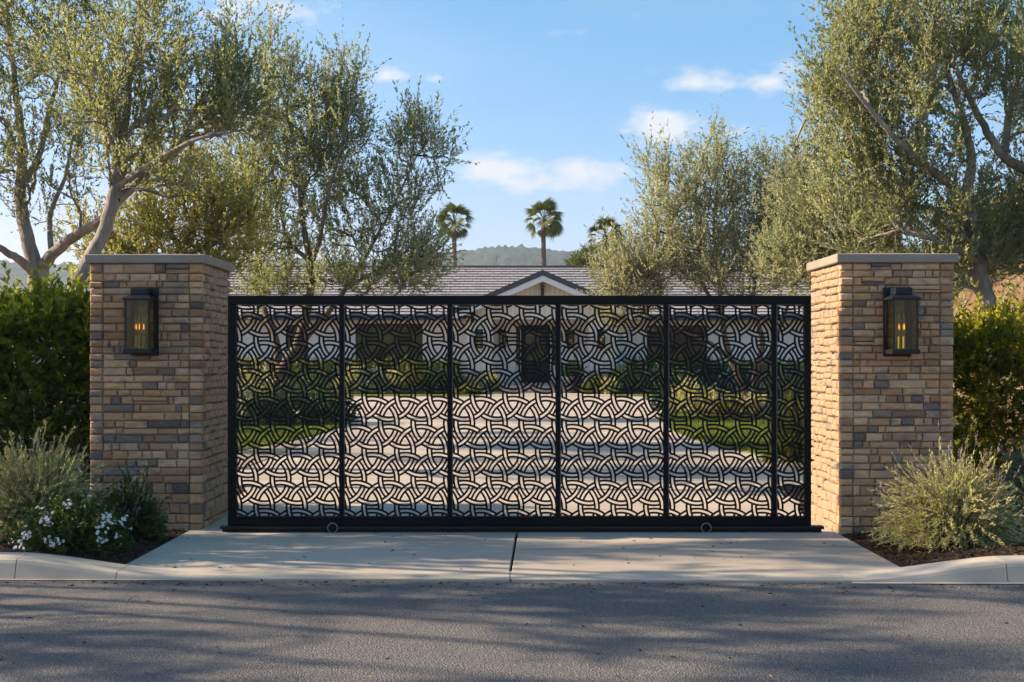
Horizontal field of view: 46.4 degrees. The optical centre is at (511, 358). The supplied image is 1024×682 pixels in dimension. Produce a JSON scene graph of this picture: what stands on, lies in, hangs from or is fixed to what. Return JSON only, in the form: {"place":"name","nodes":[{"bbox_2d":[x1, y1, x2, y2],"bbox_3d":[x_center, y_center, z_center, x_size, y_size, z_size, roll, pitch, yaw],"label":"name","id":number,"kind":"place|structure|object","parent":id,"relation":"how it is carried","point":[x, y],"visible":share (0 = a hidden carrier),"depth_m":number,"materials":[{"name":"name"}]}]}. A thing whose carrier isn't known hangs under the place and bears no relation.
{"place":"outdoors","nodes":[
{"label":"outdoors","id":0,"kind":"place"},
{"bbox_2d":[27,438,311,480],"bbox_3d":[-8.500,1.520,17.250,11.000,0.050,10.500,0,0,0],"label":"gravel shoulder","id":1,"kind":"object","parent":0,"point":[280,449],"visible":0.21,"depth_m":19.12},
{"bbox_2d":[0,0,270,451],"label":"olive tree","id":2,"kind":"object","parent":1,"relation":"on","point":[23,172],"visible":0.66,"depth_m":16.35,"materials":[{"name":"green plant"}]},
{"bbox_2d":[12,0,295,467],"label":"olive tree","id":3,"kind":"object","parent":1,"relation":"on","point":[229,80],"visible":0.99,"depth_m":14.09,"materials":[{"name":"green plant"}]},
{"bbox_2d":[0,421,351,450],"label":"lawn","id":4,"kind":"structure","parent":0,"point":[246,448],"depth_m":22.69,"materials":[{"name":"green plant"}]},
{"bbox_2d":[42,109,292,291],"bbox_3d":[-6.020,-1.374,21.022,4.354,5.957,2.693,0,0,0],"label":"olive tree","id":5,"kind":"object","parent":4,"relation":"on","point":[212,230],"visible":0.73,"depth_m":20.64,"materials":[{"name":"green plant"}]},
{"bbox_2d":[3,418,355,427],"bbox_3d":[-8.900,1.485,28.800,10.200,0.080,7.200,0,0,0],"label":"planting bed","id":6,"kind":"object","parent":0,"point":[299,424],"visible":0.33,"depth_m":26.38,"materials":[{"name":"soil"}]},
{"bbox_2d":[227,374,271,423],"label":"garden shrub","id":7,"kind":"object","parent":6,"relation":"on","point":[249,396],"visible":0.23,"depth_m":26.18,"materials":[{"name":"green plant"}]},
{"bbox_2d":[238,354,287,411],"bbox_3d":[-6.346,0.699,29.745,1.708,1.770,1.498,0,0,0],"label":"garden shrub","id":8,"kind":"object","parent":6,"relation":"on","point":[248,375],"visible":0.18,"depth_m":29.69,"materials":[{"name":"green plant"}]},
{"bbox_2d":[238,378,301,424],"bbox_3d":[-5.418,0.970,26.249,1.583,1.085,1.444,0,0,0],"label":"garden shrub","id":9,"kind":"object","parent":6,"relation":"on","point":[263,420],"visible":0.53,"depth_m":25.98,"materials":[{"name":"teal plant"}]},
{"bbox_2d":[259,379,325,422],"bbox_3d":[-4.956,1.006,26.660,1.658,1.122,1.484,0,0,0],"label":"garden shrub","id":10,"kind":"object","parent":6,"relation":"on","point":[301,416],"visible":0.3,"depth_m":26.45,"materials":[{"name":"teal plant"}]},
{"bbox_2d":[288,362,334,413],"bbox_3d":[-5.130,0.770,30.605,1.377,1.478,1.333,0,0,-38],"label":"garden shrub","id":11,"kind":"object","parent":6,"relation":"on","point":[318,378],"visible":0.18,"depth_m":30.52,"materials":[{"name":"green plant"}]},
{"bbox_2d":[281,377,347,422],"bbox_3d":[-4.498,0.974,26.935,1.425,1.086,1.315,0,0,22],"label":"garden shrub","id":12,"kind":"object","parent":6,"relation":"on","point":[314,397],"visible":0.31,"depth_m":26.86,"materials":[{"name":"green plant"}]},
{"bbox_2d":[311,384,360,421],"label":"garden shrub","id":13,"kind":"object","parent":6,"relation":"on","point":[346,417],"visible":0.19,"depth_m":27.75,"materials":[{"name":"green plant"}]},
{"bbox_2d":[90,394,479,396],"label":"house lawn","id":14,"kind":"structure","parent":0,"point":[408,394],"depth_m":48.70,"materials":[{"name":"green plant"}]},
{"bbox_2d":[89,390,471,393],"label":"planting bed","id":15,"kind":"object","parent":14,"relation":"on","point":[417,392],"depth_m":50.48,"materials":[{"name":"green plant"}]},
{"bbox_2d":[238,353,460,391],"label":"clipped hedge","id":16,"kind":"object","parent":15,"relation":"on","point":[296,365],"visible":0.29,"depth_m":52.16,"materials":[{"name":"green plant"}]},
{"bbox_2d":[332,365,372,392],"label":"garden shrub","id":17,"kind":"object","parent":15,"relation":"on","point":[355,377],"visible":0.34,"depth_m":50.05,"materials":[{"name":"green plant"}]},
{"bbox_2d":[348,365,389,392],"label":"garden shrub","id":18,"kind":"object","parent":15,"relation":"on","point":[373,370],"visible":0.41,"depth_m":49.76,"materials":[{"name":"green plant"}]},
{"bbox_2d":[369,365,409,392],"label":"garden shrub","id":19,"kind":"object","parent":15,"relation":"on","point":[393,379],"visible":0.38,"depth_m":49.87,"materials":[{"name":"green plant"}]},
{"bbox_2d":[391,365,432,392],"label":"garden shrub","id":20,"kind":"object","parent":15,"relation":"on","point":[416,379],"visible":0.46,"depth_m":49.96,"materials":[{"name":"green plant"}]},
{"bbox_2d":[415,362,453,391],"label":"garden shrub","id":21,"kind":"object","parent":15,"relation":"on","point":[437,370],"visible":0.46,"depth_m":50.15,"materials":[{"name":"green plant"}]},
{"bbox_2d":[437,362,467,392],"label":"garden shrub","id":22,"kind":"object","parent":15,"relation":"on","point":[457,375],"visible":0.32,"depth_m":50.37,"materials":[{"name":"green plant"}]},
{"bbox_2d":[464,376,492,391],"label":"garden shrub","id":23,"kind":"object","parent":15,"relation":"on","point":[480,384],"visible":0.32,"depth_m":49.84,"materials":[{"name":"green plant"}]},
{"bbox_2d":[454,383,481,394],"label":"garden shrub","id":24,"kind":"object","parent":14,"relation":"on","point":[463,391],"visible":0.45,"depth_m":48.80,"materials":[{"name":"green plant"}]},
{"bbox_2d":[0,244,929,354],"bbox_3d":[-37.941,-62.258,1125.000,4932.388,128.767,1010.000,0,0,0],"label":"hills","id":25,"kind":"structure","parent":0,"point":[520,254],"depth_m":1218.16,"materials":[{"name":"green plant"}]},
{"bbox_2d":[0,534,1021,680],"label":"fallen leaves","id":26,"kind":"object","parent":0,"point":[489,597],"visible":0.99,"depth_m":7.99,"materials":[{"name":"brown plant"}]},
{"bbox_2d":[0,580,1023,681],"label":"road","id":27,"kind":"structure","parent":0,"point":[453,631],"depth_m":6.64,"materials":[{"name":"grey asphalt"}]},
{"bbox_2d":[0,552,1023,582],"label":"kerb","id":28,"kind":"structure","parent":27,"relation":"on","point":[20,565],"depth_m":8.22,"materials":[{"name":"concrete"}]},
{"bbox_2d":[0,579,1023,583],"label":"gutter","id":29,"kind":"object","parent":27,"relation":"on","point":[850,581],"visible":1,"depth_m":8.09,"materials":[{"name":"concrete"}]},
{"bbox_2d":[0,510,1023,566],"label":"mulch chips","id":30,"kind":"object","parent":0,"point":[961,550],"visible":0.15,"depth_m":8.97,"materials":[{"name":"brown wood"}]},
{"bbox_2d":[0,0,1023,264],"label":"sky","id":31,"kind":"structure","parent":0,"point":[546,90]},
{"bbox_2d":[126,396,898,572],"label":"driveway","id":32,"kind":"structure","parent":0,"point":[213,546],"depth_m":10.19,"materials":[{"name":"grey concrete"}]},
{"bbox_2d":[220,525,823,531],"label":"gate track","id":33,"kind":"structure","parent":32,"relation":"on","point":[811,528],"depth_m":10.31,"materials":[{"name":"black metal"}]},
{"bbox_2d":[228,296,810,532],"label":"sliding gate","id":34,"kind":"structure","parent":33,"relation":"on","point":[706,522],"depth_m":10.32,"materials":[{"name":"black metal"}]},
{"bbox_2d":[777,483,1023,566],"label":"mulch bed","id":35,"kind":"object","parent":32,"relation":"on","point":[948,556],"visible":0.06,"depth_m":9.01,"materials":[{"name":"soil"}]},
{"bbox_2d":[859,421,1023,552],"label":"lavender bush","id":36,"kind":"object","parent":35,"relation":"on","point":[945,515],"visible":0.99,"depth_m":9.19,"materials":[{"name":"green plant"}]},
{"bbox_2d":[950,280,1023,494],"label":"hedge","id":37,"kind":"object","parent":35,"relation":"on","point":[1000,334],"visible":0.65,"depth_m":11.12,"materials":[{"name":"green plant"}]},
{"bbox_2d":[984,432,1023,529],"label":"lavender bush","id":38,"kind":"object","parent":35,"relation":"on","point":[1019,486],"visible":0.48,"depth_m":10.12,"materials":[{"name":"green plant"}]},
{"bbox_2d":[479,392,609,395],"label":"path","id":39,"kind":"structure","parent":0,"point":[533,394],"depth_m":48.96,"materials":[{"name":"concrete"}]},
{"bbox_2d":[561,355,589,392],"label":"potted plant","id":40,"kind":"object","parent":39,"relation":"on","point":[572,376],"visible":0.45,"depth_m":50.77,"materials":[{"name":"green plant"}]},
{"bbox_2d":[579,373,603,393],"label":"garden shrub","id":41,"kind":"object","parent":39,"relation":"on","point":[588,385],"visible":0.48,"depth_m":49.81,"materials":[{"name":"green plant"}]},
{"bbox_2d":[604,392,757,395],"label":"house lawn","id":42,"kind":"structure","parent":0,"point":[651,394],"depth_m":48.70,"materials":[{"name":"green plant"}]},
{"bbox_2d":[596,375,619,393],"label":"garden shrub","id":43,"kind":"object","parent":42,"relation":"on","point":[604,385],"visible":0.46,"depth_m":49.49,"materials":[{"name":"green plant"}]},
{"bbox_2d":[612,390,766,393],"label":"planting bed","id":44,"kind":"object","parent":42,"relation":"on","point":[697,391],"depth_m":51.99,"materials":[{"name":"soil"}]},
{"bbox_2d":[605,359,641,391],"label":"garden shrub","id":45,"kind":"object","parent":44,"relation":"on","point":[622,368],"visible":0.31,"depth_m":50.39,"materials":[{"name":"green plant"}]},
{"bbox_2d":[618,362,660,392],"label":"garden shrub","id":46,"kind":"object","parent":44,"relation":"on","point":[637,378],"visible":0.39,"depth_m":49.96,"materials":[{"name":"teal plant"}]},
{"bbox_2d":[635,363,677,391],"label":"garden shrub","id":47,"kind":"object","parent":44,"relation":"on","point":[654,383],"visible":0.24,"depth_m":49.73,"materials":[{"name":"teal plant"}]},
{"bbox_2d":[669,362,701,389],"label":"garden shrub","id":48,"kind":"object","parent":44,"relation":"on","point":[679,375],"visible":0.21,"depth_m":49.97,"materials":[{"name":"green plant"}]},
{"bbox_2d":[623,355,812,391],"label":"clipped hedge","id":49,"kind":"object","parent":44,"relation":"on","point":[696,366],"visible":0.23,"depth_m":52.20,"materials":[{"name":"green plant"}]},
{"bbox_2d":[658,410,811,461],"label":"lawn","id":50,"kind":"structure","parent":0,"point":[744,450],"depth_m":22.30,"materials":[{"name":"green plant"}]},
{"bbox_2d":[93,409,811,460],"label":"grass","id":51,"kind":"structure","parent":50,"relation":"on","point":[729,424],"depth_m":24.20,"materials":[{"name":"green plant"}]},
{"bbox_2d":[645,377,688,412],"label":"garden shrub","id":52,"kind":"object","parent":50,"relation":"on","point":[653,404],"visible":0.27,"depth_m":32.30,"materials":[{"name":"green plant"}]},
{"bbox_2d":[575,94,822,399],"bbox_3d":[5.312,-2.756,32.937,7.662,9.018,3.657,0,0,0],"label":"olive tree","id":53,"kind":"object","parent":50,"relation":"on","point":[644,265],"visible":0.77,"depth_m":32.63,"materials":[{"name":"green plant"}]},
{"bbox_2d":[697,410,813,419],"bbox_3d":[9.450,1.485,31.250,9.100,0.080,8.500,0,0,0],"label":"planting bed","id":54,"kind":"object","parent":50,"relation":"on","point":[713,414],"visible":0.05,"depth_m":30.06,"materials":[{"name":"soil"}]},
{"bbox_2d":[669,375,719,412],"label":"garden shrub","id":55,"kind":"object","parent":54,"relation":"on","point":[681,395],"visible":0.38,"depth_m":31.51,"materials":[{"name":"green plant"}]},
{"bbox_2d":[690,383,731,413],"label":"garden shrub","id":56,"kind":"object","parent":54,"relation":"on","point":[713,395],"visible":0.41,"depth_m":31.06,"materials":[{"name":"green plant"}]},
{"bbox_2d":[711,394,752,414],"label":"garden shrub","id":57,"kind":"object","parent":54,"relation":"on","point":[729,405],"visible":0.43,"depth_m":30.64,"materials":[{"name":"green plant"}]},
{"bbox_2d":[730,392,770,414],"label":"garden shrub","id":58,"kind":"object","parent":54,"relation":"on","point":[762,404],"visible":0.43,"depth_m":30.34,"materials":[{"name":"green plant"}]},
{"bbox_2d":[752,365,802,406],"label":"garden shrub","id":59,"kind":"object","parent":54,"relation":"on","point":[784,380],"visible":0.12,"depth_m":31.67,"materials":[{"name":"teal plant"}]},
{"bbox_2d":[763,366,813,411],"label":"garden shrub","id":60,"kind":"object","parent":54,"relation":"on","point":[789,384],"visible":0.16,"depth_m":29.18,"materials":[{"name":"green plant"}]},
{"bbox_2d":[760,392,802,424],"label":"garden shrub","id":61,"kind":"object","parent":50,"relation":"on","point":[785,407],"visible":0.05,"depth_m":25.61,"materials":[{"name":"green plant"}]},
{"bbox_2d":[736,105,919,313],"bbox_3d":[6.038,-1.667,23.088,3.505,6.527,2.926,0,0,0],"label":"olive tree","id":62,"kind":"object","parent":50,"relation":"on","point":[803,226],"visible":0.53,"depth_m":22.72,"materials":[{"name":"green plant"}]},
{"bbox_2d":[753,455,813,504],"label":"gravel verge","id":63,"kind":"structure","parent":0,"point":[793,466],"depth_m":16.62,"materials":[{"name":"beige gravel"}]},
{"bbox_2d":[758,380,813,462],"bbox_3d":[4.136,0.909,17.174,1.264,1.238,1.003,0,0,0],"label":"wispy shrub","id":64,"kind":"object","parent":63,"relation":"on","point":[788,450],"visible":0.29,"depth_m":17.11,"materials":[{"name":"green plant"}]},
{"bbox_2d":[950,178,1023,484],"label":"bank","id":65,"kind":"structure","parent":0,"point":[972,298],"depth_m":17.52,"materials":[{"name":"green plant"}]},
{"bbox_2d":[769,0,1023,413],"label":"olive tree","id":66,"kind":"object","parent":65,"relation":"on","point":[989,248],"visible":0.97,"depth_m":14.76,"materials":[{"name":"green plant"}]},
{"bbox_2d":[942,234,1001,294],"bbox_3d":[7.785,-1.748,19.575,2.390,1.558,2.261,0,0,44],"label":"bank shrub","id":67,"kind":"object","parent":65,"relation":"on","point":[960,287],"visible":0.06,"depth_m":19.41,"materials":[{"name":"teal plant"}]},
{"bbox_2d":[952,185,1023,467],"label":"bank ground cover","id":68,"kind":"object","parent":65,"relation":"on","point":[1010,288],"visible":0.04,"depth_m":17.09,"materials":[{"name":"green plant"}]},
{"bbox_2d":[974,304,1017,319],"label":"bank shrub","id":69,"kind":"object","parent":65,"relation":"on","point":[998,309],"visible":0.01,"depth_m":16.11,"materials":[{"name":"green plant"}]},
{"bbox_3d":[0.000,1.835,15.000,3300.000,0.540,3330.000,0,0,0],"label":"ground","id":70,"kind":"structure","parent":0,"visible":0},
{"bbox_2d":[0,485,249,563],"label":"mulch bed","id":71,"kind":"object","parent":70,"relation":"on","point":[110,557],"visible":0.06,"depth_m":9.09,"materials":[{"name":"soil"}]},
{"bbox_2d":[0,260,93,500],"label":"hedge","id":72,"kind":"object","parent":71,"relation":"on","point":[57,319],"visible":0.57,"depth_m":11.27,"materials":[{"name":"green plant"}]},
{"bbox_2d":[0,408,120,544],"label":"lavender bush","id":73,"kind":"object","parent":71,"relation":"on","point":[20,486],"visible":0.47,"depth_m":9.43,"materials":[{"name":"green plant"}]},
{"bbox_2d":[2,489,135,555],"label":"white flowers","id":74,"kind":"object","parent":71,"relation":"on","point":[76,529],"visible":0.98,"depth_m":8.87,"materials":[{"name":"green plant"}]},
{"bbox_2d":[89,450,172,540],"bbox_3d":[-3.216,1.137,9.948,0.794,0.773,0.669,0,0,0],"label":"flowering bush","id":75,"kind":"object","parent":71,"relation":"on","point":[144,512],"visible":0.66,"depth_m":9.89,"materials":[{"name":"green plant"}]},
{"bbox_2d":[85,254,234,530],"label":"gate pillar","id":76,"kind":"structure","parent":70,"relation":"on","point":[166,410],"depth_m":10.50,"materials":[{"name":"stone"}]},
{"bbox_2d":[122,288,158,355],"bbox_3d":[-3.223,-0.317,10.373,0.249,0.594,0.248,0,0,0],"label":"wall lantern","id":77,"kind":"object","parent":76,"relation":"attached to","point":[141,321],"depth_m":10.40,"materials":[{"name":"metal"}]},
{"bbox_2d":[195,0,479,402],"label":"olive tree","id":78,"kind":"object","parent":70,"relation":"on","point":[335,115],"visible":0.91,"depth_m":29.60,"materials":[{"name":"green plant"}]},
{"bbox_2d":[435,201,474,264],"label":"palm tree","id":79,"kind":"object","parent":70,"relation":"on","point":[444,215],"visible":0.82,"depth_m":87.77,"materials":[{"name":"green plant"}]},
{"bbox_2d":[481,370,501,392],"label":"garden shrub","id":80,"kind":"object","parent":70,"relation":"on","point":[493,381],"visible":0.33,"depth_m":49.98,"materials":[{"name":"green plant"}]},
{"bbox_2d":[227,265,813,392],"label":"house","id":81,"kind":"structure","parent":70,"relation":"on","point":[520,280],"depth_m":54.00,"materials":[{"name":"paint"}]},
{"bbox_2d":[286,325,307,362],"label":"window","id":82,"kind":"structure","parent":81,"relation":"in","point":[295,330],"depth_m":54.03,"materials":[{"name":"black glass"}]},
{"bbox_2d":[355,324,422,366],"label":"window","id":83,"kind":"structure","parent":81,"relation":"in","point":[388,339],"depth_m":54.03,"materials":[{"name":"black glass"}]},
{"bbox_2d":[475,329,482,347],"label":"wall lantern","id":84,"kind":"object","parent":81,"relation":"attached to","point":[479,330],"depth_m":52.12,"materials":[{"name":"metal"}]},
{"bbox_2d":[499,330,505,347],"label":"wall lantern","id":85,"kind":"object","parent":81,"relation":"attached to","point":[500,338],"depth_m":53.91,"materials":[{"name":"metal"}]},
{"bbox_2d":[522,327,549,382],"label":"door","id":86,"kind":"structure","parent":81,"relation":"in","point":[529,338],"depth_m":54.03,"materials":[{"name":"black paint"}]},
{"bbox_2d":[567,330,574,347],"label":"wall lantern","id":87,"kind":"object","parent":81,"relation":"attached to","point":[570,338],"depth_m":53.91,"materials":[{"name":"metal"}]},
{"bbox_2d":[597,329,604,346],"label":"wall lantern","id":88,"kind":"object","parent":81,"relation":"attached to","point":[602,338],"depth_m":52.12,"materials":[{"name":"metal"}]},
{"bbox_2d":[647,325,706,362],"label":"window","id":89,"kind":"structure","parent":81,"relation":"in","point":[680,338],"depth_m":54.03,"materials":[{"name":"black glass"}]},
{"bbox_2d":[523,197,565,264],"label":"palm tree","id":90,"kind":"object","parent":70,"relation":"on","point":[554,228],"visible":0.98,"depth_m":87.70,"materials":[{"name":"green plant"}]},
{"bbox_2d":[562,242,605,264],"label":"palm bush","id":91,"kind":"object","parent":70,"relation":"on","point":[578,259],"visible":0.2,"depth_m":74.59,"materials":[{"name":"green plant"}]},
{"bbox_2d":[586,214,627,261],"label":"palm tree","id":92,"kind":"object","parent":70,"relation":"on","point":[607,220],"visible":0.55,"depth_m":87.78,"materials":[{"name":"green plant"}]},
{"bbox_2d":[807,253,958,534],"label":"gate pillar","id":93,"kind":"structure","parent":70,"relation":"on","point":[873,408],"depth_m":10.30,"materials":[{"name":"stone"}]},
{"bbox_2d":[883,287,920,355],"bbox_3d":[3.317,-0.312,10.173,0.249,0.594,0.248,0,0,0],"label":"wall lantern","id":94,"kind":"object","parent":93,"relation":"attached to","point":[900,321],"depth_m":10.20,"materials":[{"name":"metal"}]}
]}

